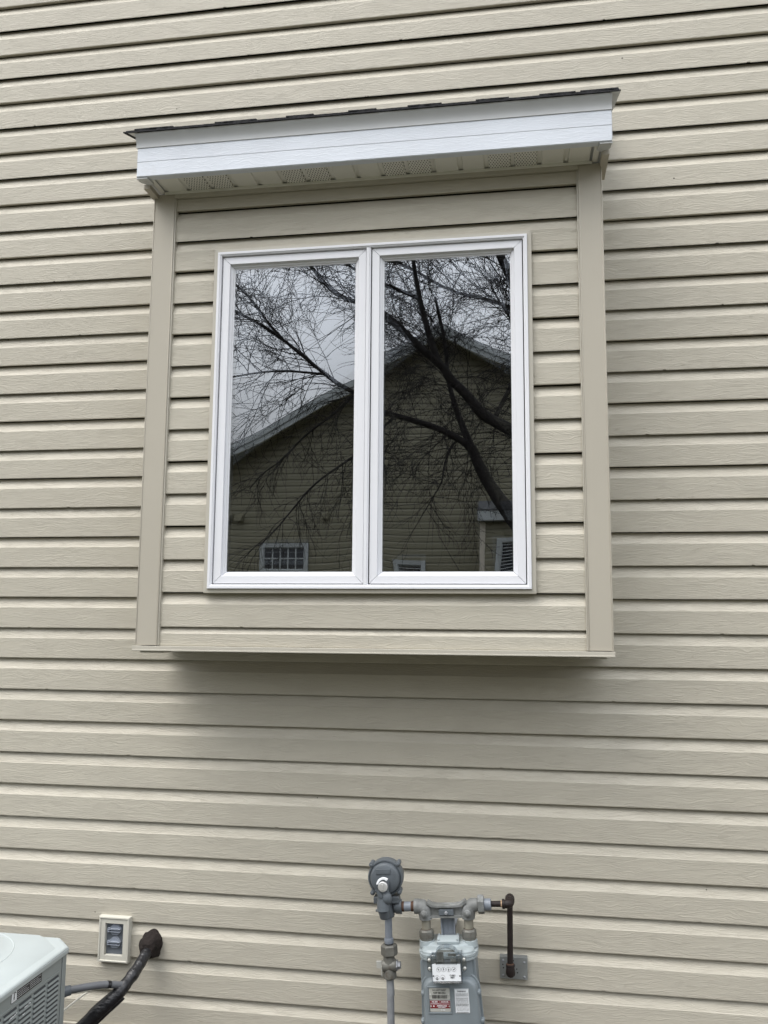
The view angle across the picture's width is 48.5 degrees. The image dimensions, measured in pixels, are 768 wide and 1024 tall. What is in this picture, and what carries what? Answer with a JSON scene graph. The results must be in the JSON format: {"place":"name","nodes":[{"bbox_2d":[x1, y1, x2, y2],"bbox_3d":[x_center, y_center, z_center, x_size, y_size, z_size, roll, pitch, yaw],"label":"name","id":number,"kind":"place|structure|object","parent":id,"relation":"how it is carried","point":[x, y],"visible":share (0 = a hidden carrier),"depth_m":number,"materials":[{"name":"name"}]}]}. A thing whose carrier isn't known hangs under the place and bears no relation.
{"place":"outdoors","nodes":[
{"label":"outdoors","id":0,"kind":"place"},
{"label":"ground","id":1,"kind":"structure","parent":0,"visible":0},
{"bbox_2d":[0,932,68,1023],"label":"air conditioner","id":2,"kind":"object","parent":1,"relation":"on","point":[32,977],"visible":1,"depth_m":2.54,"materials":[{"name":"grey metal"}]},
{"bbox_2d":[64,980,122,997],"bbox_3d":[-0.954,1.566,2.803,0.226,0.056,0.043,5,-8,-31],"label":"electrical conduit","id":3,"kind":"object","parent":2,"relation":"attached to","point":[70,989],"visible":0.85,"depth_m":2.78,"materials":[{"name":"grey plastic"}]},
{"bbox_2d":[64,991,89,1010],"bbox_3d":[-1.024,1.621,2.796,0.155,0.108,0.012,3,-8,-18],"label":"cable","id":4,"kind":"object","parent":3,"relation":"attached to","point":[74,1001],"visible":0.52,"depth_m":2.80,"materials":[{"name":"white plastic"}]},
{"bbox_2d":[73,988,109,993],"bbox_3d":[-0.974,1.572,2.804,0.142,0.017,0.019,3,-8,-18],"label":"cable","id":5,"kind":"object","parent":3,"relation":"attached to","point":[88,991],"visible":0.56,"depth_m":2.81,"materials":[{"name":"beige plastic"}]},
{"bbox_2d":[0,0,767,1023],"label":"house","id":6,"kind":"structure","parent":1,"relation":"on","point":[382,428],"depth_m":2.97,"materials":[{"name":"beige plastic"}]},
{"bbox_2d":[97,914,132,963],"bbox_3d":[-0.960,1.522,3.047,0.116,0.155,0.032,-1,-7,9],"label":"electrical outlet","id":7,"kind":"object","parent":6,"relation":"attached to","point":[114,940],"visible":1,"depth_m":3.04,"materials":[{"name":"beige plastic"}]},
{"bbox_2d":[76,929,162,1023],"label":"refrigerant line","id":8,"kind":"object","parent":6,"relation":"attached to","point":[150,947],"visible":0.98,"depth_m":2.86,"materials":[{"name":"black plastic"}]},
{"bbox_2d":[207,233,531,588],"bbox_3d":[-0.055,-0.333,2.883,1.077,1.184,0.051,-1,-7,9],"label":"window","id":9,"kind":"structure","parent":6,"relation":"in","point":[371,421],"depth_m":2.89,"materials":[{"name":"white plastic"}]},
{"bbox_2d":[368,857,514,1023],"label":"gas meter","id":10,"kind":"object","parent":6,"relation":"attached to","point":[450,988],"visible":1,"depth_m":2.73,"materials":[{"name":"grey metal"}]},
{"bbox_2d":[500,953,527,979],"bbox_3d":[0.430,1.507,2.829,0.091,0.069,0.032,-1,-7,9],"label":"mounting plate","id":11,"kind":"object","parent":6,"relation":"attached to","point":[520,962],"visible":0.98,"depth_m":2.82,"materials":[{"name":"grey metal"}]}
]}

